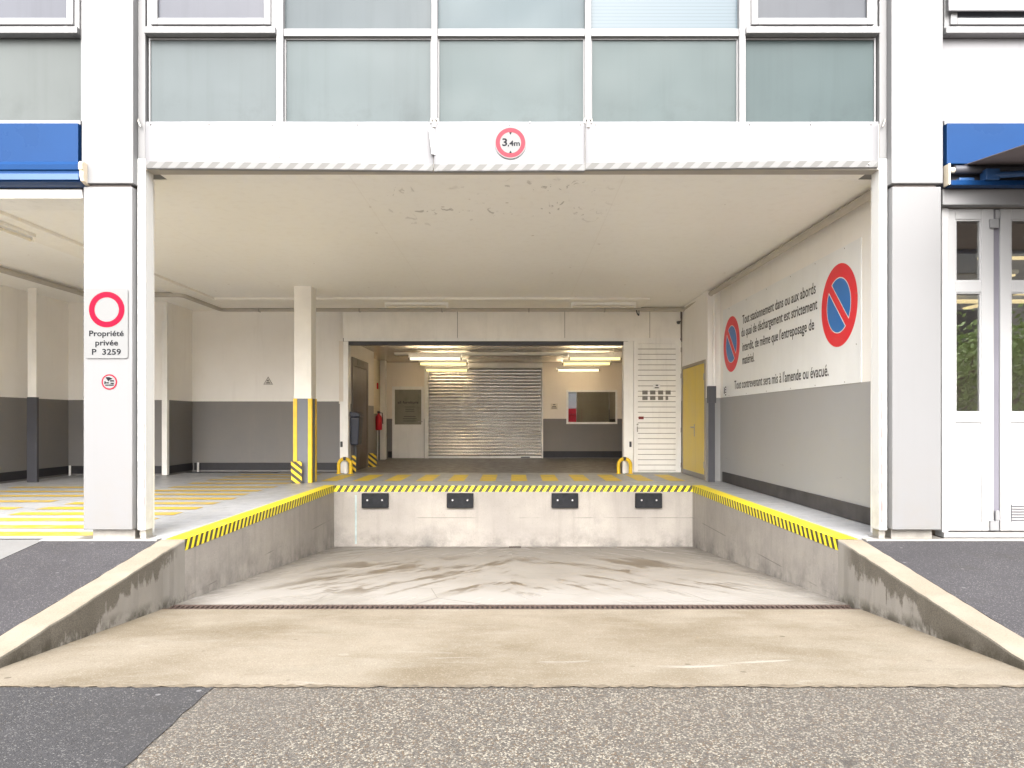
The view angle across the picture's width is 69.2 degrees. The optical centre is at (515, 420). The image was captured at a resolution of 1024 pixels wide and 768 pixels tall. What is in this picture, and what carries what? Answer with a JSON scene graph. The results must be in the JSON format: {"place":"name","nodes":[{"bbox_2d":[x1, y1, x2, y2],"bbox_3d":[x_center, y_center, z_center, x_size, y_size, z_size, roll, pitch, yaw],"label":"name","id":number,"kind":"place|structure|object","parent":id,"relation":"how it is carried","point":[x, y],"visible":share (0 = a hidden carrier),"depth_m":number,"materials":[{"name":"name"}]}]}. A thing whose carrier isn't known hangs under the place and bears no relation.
{"place":"outdoors","nodes":[
{"label":"outdoors","id":0,"kind":"place"},
{"bbox_2d":[0,540,39,558],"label":"paved crossing","id":1,"kind":"object","parent":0,"point":[9,547],"visible":1,"depth_m":6.64,"materials":[{"name":"white paint"}]},
{"bbox_2d":[0,541,157,634],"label":"pavement","id":2,"kind":"structure","parent":0,"point":[38,577],"depth_m":5.96,"materials":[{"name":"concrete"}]},
{"bbox_2d":[0,687,212,767],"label":"street asphalt","id":3,"kind":"structure","parent":0,"point":[81,727],"depth_m":3.52,"materials":[{"name":"grey asphalt"}]},
{"bbox_2d":[0,473,872,539],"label":"deck","id":4,"kind":"structure","parent":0,"point":[187,505],"depth_m":10.83,"materials":[{"name":"grey paint"}]},
{"bbox_2d":[291,461,301,482],"bbox_3d":[-3.800,0.901,12.874,0.186,0.380,0.012,0,0,0],"label":"hazard plate","id":5,"kind":"object","parent":4,"relation":"on","point":[296,471],"visible":1,"depth_m":12.87,"materials":[{"name":"yellow metal"}]},
{"bbox_2d":[293,286,316,482],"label":"support column","id":6,"kind":"structure","parent":4,"relation":"on","point":[304,425],"depth_m":13.00,"materials":[{"name":"beige paint"}]},
{"bbox_2d":[336,457,353,473],"bbox_3d":[-3.511,0.921,15.265,0.363,0.345,0.133,0,0,0],"label":"hoop guard","id":7,"kind":"object","parent":4,"relation":"on","point":[348,460],"visible":1,"depth_m":15.23,"materials":[{"name":"yellow paint"}]},
{"bbox_2d":[184,486,838,600],"bbox_3d":[-0.037,1.654,9.770,6.457,1.123,5.876,0,0,0],"label":"loading dock","id":8,"kind":"object","parent":4,"relation":"attached to","point":[508,516],"visible":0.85,"depth_m":12.45,"materials":[{"name":"concrete"}]},
{"bbox_2d":[362,493,388,507],"bbox_3d":[-2.348,1.339,12.408,0.442,0.242,0.098,0,0,0],"label":"dock bumper","id":9,"kind":"object","parent":8,"relation":"attached to","point":[375,500],"visible":1,"depth_m":12.37,"materials":[{"name":"black rubber"}]},
{"bbox_2d":[447,493,472,507],"bbox_3d":[-0.926,1.339,12.408,0.442,0.242,0.098,0,0,0],"label":"dock bumper","id":10,"kind":"object","parent":8,"relation":"attached to","point":[459,500],"visible":1,"depth_m":12.37,"materials":[{"name":"black rubber"}]},
{"bbox_2d":[175,547,847,604],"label":"pit floor","id":11,"kind":"structure","parent":8,"relation":"in","point":[513,576],"depth_m":8.23,"materials":[{"name":"concrete"}]},
{"bbox_2d":[552,493,577,507],"bbox_3d":[0.826,1.339,12.408,0.442,0.242,0.098,0,0,0],"label":"dock bumper","id":12,"kind":"object","parent":8,"relation":"attached to","point":[564,500],"visible":1,"depth_m":12.37,"materials":[{"name":"black rubber"}]},
{"bbox_2d":[635,493,661,507],"bbox_3d":[2.227,1.339,12.408,0.442,0.242,0.098,0,0,0],"label":"dock bumper","id":13,"kind":"object","parent":8,"relation":"attached to","point":[648,500],"visible":1,"depth_m":12.37,"materials":[{"name":"black rubber"}]},
{"bbox_2d":[39,538,1023,550],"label":"threshold kerb","id":14,"kind":"structure","parent":4,"relation":"on","point":[863,539],"depth_m":6.80,"materials":[{"name":"concrete"}]},
{"bbox_2d":[616,457,632,473],"bbox_3d":[2.241,0.921,15.265,0.363,0.345,0.133,0,0,0],"label":"hoop guard","id":15,"kind":"object","parent":4,"relation":"on","point":[620,460],"visible":1,"depth_m":15.23,"materials":[{"name":"yellow paint"}]},
{"bbox_2d":[707,386,715,481],"bbox_3d":[3.483,0.240,13.185,0.140,1.702,0.112,0,0,0],"label":"guard post","id":16,"kind":"object","parent":4,"relation":"on","point":[711,396],"visible":1,"depth_m":13.14,"materials":[{"name":"grey metal"}]},
{"bbox_2d":[278,458,679,472],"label":"room floor","id":17,"kind":"structure","parent":0,"point":[498,465],"depth_m":18.05,"materials":[{"name":"paint"}]},
{"bbox_2d":[352,455,355,471],"bbox_3d":[-3.398,0.913,15.603,0.089,0.355,0.010,0,0,0],"label":"hazard plate","id":18,"kind":"object","parent":17,"relation":"on","point":[354,462],"visible":0.79,"depth_m":15.60,"materials":[{"name":"yellow metal"}]},
{"bbox_2d":[350,412,363,471],"bbox_3d":[-3.371,0.452,15.785,0.215,1.279,0.462,0,0,0],"label":"litter bin","id":19,"kind":"object","parent":17,"relation":"on","point":[356,423],"visible":0.94,"depth_m":15.59,"materials":[{"name":"grey plastic"}]},
{"bbox_2d":[0,0,1023,538],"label":"commercial building","id":20,"kind":"structure","parent":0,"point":[344,152],"depth_m":6.94,"materials":[{"name":"paint"}]},
{"bbox_2d":[0,220,35,241],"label":"fluorescent lamp","id":21,"kind":"object","parent":20,"relation":"attached to","point":[17,231],"visible":1,"depth_m":8.88,"materials":[{"name":"white plastic"}]},
{"bbox_2d":[0,0,80,38],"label":"opening window","id":22,"kind":"structure","parent":20,"relation":"in","point":[19,19],"depth_m":6.83,"materials":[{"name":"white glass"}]},
{"bbox_2d":[0,161,89,187],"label":"awning box","id":23,"kind":"object","parent":20,"relation":"attached to","point":[43,174],"visible":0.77,"depth_m":6.69,"materials":[{"name":"blue paint"}]},
{"bbox_2d":[85,289,127,357],"bbox_3d":[-3.718,-0.881,6.749,0.387,0.633,0.008,0,0,0],"label":"private property sign","id":24,"kind":"object","parent":20,"relation":"attached to","point":[106,323],"visible":1,"depth_m":6.75,"materials":[{"name":"white metal"}]},
{"bbox_2d":[102,374,116,389],"bbox_3d":[-3.698,-0.351,6.755,0.140,0.140,0.003,0,0,0],"label":"camera sticker","id":25,"kind":"object","parent":20,"relation":"attached to","point":[109,381],"visible":1,"depth_m":6.75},
{"bbox_2d":[162,302,168,474],"bbox_3d":[-6.939,-0.635,14.711,0.110,3.436,0.100,0,0,0],"label":"downpipe","id":26,"kind":"object","parent":20,"relation":"attached to","point":[165,396],"visible":1,"depth_m":14.66,"materials":[{"name":"white metal"}]},
{"bbox_2d":[144,0,275,37],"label":"opening window","id":27,"kind":"structure","parent":20,"relation":"in","point":[165,18],"depth_m":6.82,"materials":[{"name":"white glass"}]},
{"bbox_2d":[264,377,271,383],"bbox_3d":[-5.300,-0.857,15.898,0.204,0.172,0.005,0,0,0],"label":"warning triangle","id":28,"kind":"object","parent":20,"relation":"attached to","point":[268,381],"visible":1,"depth_m":15.90,"materials":[{"name":"plastic"}]},
{"bbox_2d":[368,453,376,466],"bbox_3d":[-3.369,0.927,17.427,0.224,0.327,0.012,0,0,0],"label":"hazard plate","id":29,"kind":"object","parent":20,"relation":"attached to","point":[372,459],"visible":1,"depth_m":17.42,"materials":[{"name":"yellow metal"}]},
{"bbox_2d":[377,430,377,459],"bbox_3d":[-3.796,0.682,20.431,0.036,0.822,0.034,0,0,0],"label":"wall pipe","id":30,"kind":"object","parent":20,"relation":"attached to","point":[377,444],"depth_m":20.41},
{"bbox_2d":[376,411,382,429],"bbox_3d":[-3.744,0.003,20.346,0.192,0.515,0.180,0,0,-31],"label":"fire extinguisher","id":31,"kind":"object","parent":20,"relation":"attached to","point":[379,420],"visible":1,"depth_m":20.27,"materials":[{"name":"red metal"}]},
{"bbox_2d":[392,387,423,457],"bbox_3d":[-3.109,0.054,21.447,0.917,2.073,0.110,0,0,0],"label":"office door","id":32,"kind":"structure","parent":20,"relation":"in","point":[407,402],"depth_m":21.45,"materials":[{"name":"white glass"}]},
{"bbox_2d":[385,302,447,307],"bbox_3d":[-1.940,-2.259,14.540,1.235,0.100,0.100,0,0,0],"label":"fluorescent lamp","id":33,"kind":"object","parent":20,"relation":"attached to","point":[416,303],"visible":1,"depth_m":14.49,"materials":[{"name":"white plastic"}]},
{"bbox_2d":[408,347,461,359],"bbox_3d":[-1.831,-1.528,16.930,1.205,0.301,0.124,0,0,0],"label":"fluorescent lamp","id":34,"kind":"object","parent":20,"relation":"hanging from","point":[416,356],"visible":1,"depth_m":16.87,"materials":[{"name":"beige paint"}]},
{"bbox_2d":[0,189,870,311],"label":"ceiling pipe","id":35,"kind":"object","parent":20,"relation":"attached to","point":[859,201],"visible":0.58,"depth_m":13.70,"materials":[{"name":"metal"}]},
{"bbox_2d":[419,359,467,364],"bbox_3d":[-1.794,-1.528,18.431,1.205,0.301,0.124,0,0,0],"label":"fluorescent lamp","id":36,"kind":"object","parent":20,"relation":"hanging from","point":[445,362],"visible":0.98,"depth_m":18.37,"materials":[{"name":"beige paint"}]},
{"bbox_2d":[425,366,467,371],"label":"fluorescent lamp","id":37,"kind":"object","parent":20,"relation":"hanging from","point":[446,368],"visible":0.97,"depth_m":20.76,"materials":[{"name":"beige paint"}]},
{"bbox_2d":[495,127,525,158],"bbox_3d":[-0.046,-2.542,6.790,0.290,0.290,0.006,0,0,0],"label":"height limit sign","id":38,"kind":"object","parent":20,"relation":"attached to","point":[510,142],"visible":1,"depth_m":6.79,"materials":[{"name":"white metal"}]},
{"bbox_2d":[551,404,557,409],"bbox_3d":[1.119,-0.405,21.498,0.202,0.173,0.003,0,0,0],"label":"wall notice","id":39,"kind":"object","parent":20,"relation":"attached to","point":[554,406],"depth_m":21.50,"materials":[{"name":"white paper"}]},
{"bbox_2d":[557,365,599,371],"bbox_3d":[1.762,-1.528,20.820,1.205,0.301,0.124,0,0,0],"label":"fluorescent lamp","id":40,"kind":"object","parent":20,"relation":"hanging from","point":[593,368],"visible":0.94,"depth_m":20.76,"materials":[{"name":"beige paint"}]},
{"bbox_2d":[562,359,610,364],"bbox_3d":[1.766,-1.528,18.431,1.205,0.301,0.124,0,0,0],"label":"fluorescent lamp","id":41,"kind":"object","parent":20,"relation":"hanging from","point":[584,362],"visible":0.93,"depth_m":18.37,"materials":[{"name":"beige paint"}]},
{"bbox_2d":[566,390,616,423],"bbox_3d":[2.210,-0.390,21.483,1.473,0.982,0.039,0,0,0],"label":"hatch window","id":42,"kind":"structure","parent":20,"relation":"in","point":[582,406],"depth_m":21.48,"materials":[{"name":"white glass"}]},
{"bbox_2d":[568,347,621,359],"bbox_3d":[1.812,-1.528,16.930,1.205,0.301,0.124,0,0,0],"label":"fluorescent lamp","id":43,"kind":"object","parent":20,"relation":"hanging from","point":[576,356],"visible":1,"depth_m":16.87,"materials":[{"name":"beige paint"}]},
{"bbox_2d":[571,302,635,307],"bbox_3d":[1.724,-2.259,14.540,1.274,0.100,0.100,0,0,0],"label":"fluorescent lamp","id":44,"kind":"object","parent":20,"relation":"attached to","point":[603,303],"visible":1,"depth_m":14.49,"materials":[{"name":"white plastic"}]},
{"bbox_2d":[633,340,681,471],"bbox_3d":[2.959,-0.293,15.468,0.996,2.751,0.086,0,0,0],"label":"louvre door","id":45,"kind":"structure","parent":20,"relation":"in","point":[657,375],"depth_m":15.46,"materials":[{"name":"white metal"}]},
{"bbox_2d":[682,359,705,479],"bbox_3d":[3.440,-0.011,14.455,0.066,2.205,1.841,0,0,0],"label":"ochre door","id":46,"kind":"structure","parent":20,"relation":"in","point":[694,374],"depth_m":14.35,"materials":[{"name":"paint"}]},
{"bbox_2d":[713,294,715,385],"bbox_3d":[3.561,-1.483,13.277,0.060,1.741,0.060,0,0,0],"label":"wall pipe","id":47,"kind":"object","parent":20,"relation":"attached to","point":[714,339],"depth_m":13.25,"materials":[{"name":"white metal"}]},
{"bbox_2d":[723,237,861,397],"bbox_3d":[3.696,-1.185,10.573,0.013,1.550,5.274,0,0,0],"label":"no parking board","id":48,"kind":"object","parent":20,"relation":"attached to","point":[801,328],"visible":1,"depth_m":9.59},
{"bbox_2d":[745,0,879,37],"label":"opening window","id":49,"kind":"structure","parent":20,"relation":"in","point":[764,18],"depth_m":6.82,"materials":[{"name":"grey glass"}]},
{"bbox_2d":[948,209,999,530],"bbox_3d":[4.548,-0.473,6.958,1.008,3.015,0.080,0,0,0],"label":"folding door","id":50,"kind":"structure","parent":20,"relation":"in","point":[973,436],"depth_m":6.94,"materials":[{"name":"white paint"}]},
{"bbox_2d":[943,0,1023,38],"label":"opening window","id":51,"kind":"structure","parent":20,"relation":"in","point":[956,25],"depth_m":6.80,"materials":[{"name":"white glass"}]},
{"bbox_2d":[944,145,1023,187],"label":"folding arm awning","id":52,"kind":"object","parent":20,"relation":"attached to","point":[991,170],"visible":1,"depth_m":6.73,"materials":[{"name":"metal"}]},
{"bbox_2d":[957,295,1023,302],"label":"shop lamp","id":53,"kind":"object","parent":20,"relation":"hanging from","point":[974,298],"visible":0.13,"depth_m":9.22,"materials":[{"name":"white"}]},
{"bbox_2d":[960,294,1023,308],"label":"shop lamp","id":54,"kind":"object","parent":20,"relation":"hanging from","point":[969,305],"visible":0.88,"depth_m":10.93,"materials":[{"name":"white"}]},
{"bbox_2d":[972,260,1018,279],"bbox_3d":[5.500,-1.765,9.526,0.160,0.320,2.600,0,0,0],"label":"shop lamp","id":55,"kind":"object","parent":20,"relation":"hanging from","point":[1015,272],"visible":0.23,"depth_m":8.25,"materials":[{"name":"white"}]},
{"bbox_2d":[974,252,1023,259],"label":"shop lamp","id":56,"kind":"object","parent":20,"relation":"hanging from","point":[1017,255],"visible":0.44,"depth_m":7.99,"materials":[{"name":"white"}]},
{"bbox_2d":[999,209,1023,530],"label":"folding door","id":57,"kind":"structure","parent":20,"relation":"in","point":[1011,423],"depth_m":6.94,"materials":[{"name":"white paint"}]},
{"bbox_2d":[0,609,1023,684],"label":"ramp","id":58,"kind":"structure","parent":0,"point":[518,646],"depth_m":4.84,"materials":[{"name":"concrete"}]},
{"bbox_2d":[0,539,184,686],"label":"ramp wall","id":59,"kind":"structure","parent":58,"relation":"on","point":[148,580],"depth_m":5.61,"materials":[{"name":"grey concrete"}]},
{"bbox_2d":[162,605,859,608],"bbox_3d":[-0.026,1.642,6.499,6.138,0.039,0.226,0,0,0],"label":"drain channel","id":60,"kind":"object","parent":58,"relation":"in","point":[510,607],"visible":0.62,"depth_m":6.56,"materials":[{"name":"metal"}]},
{"bbox_2d":[838,540,1023,669],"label":"ramp wall","id":61,"kind":"structure","parent":58,"relation":"on","point":[873,580],"depth_m":5.59,"materials":[{"name":"grey concrete"}]},
{"bbox_2d":[123,687,1023,767],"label":"street","id":62,"kind":"structure","parent":0,"point":[604,727],"depth_m":3.47,"materials":[{"name":"beige asphalt"}]},
{"bbox_2d":[0,684,1023,687],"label":"pavement seam","id":63,"kind":"object","parent":62,"relation":"on","point":[493,685],"visible":1,"depth_m":4.00,"materials":[{"name":"grey concrete"}]},
{"bbox_2d":[865,541,1023,637],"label":"pavement","id":64,"kind":"structure","parent":0,"point":[986,578],"depth_m":5.99,"materials":[{"name":"grey asphalt"}]}
]}

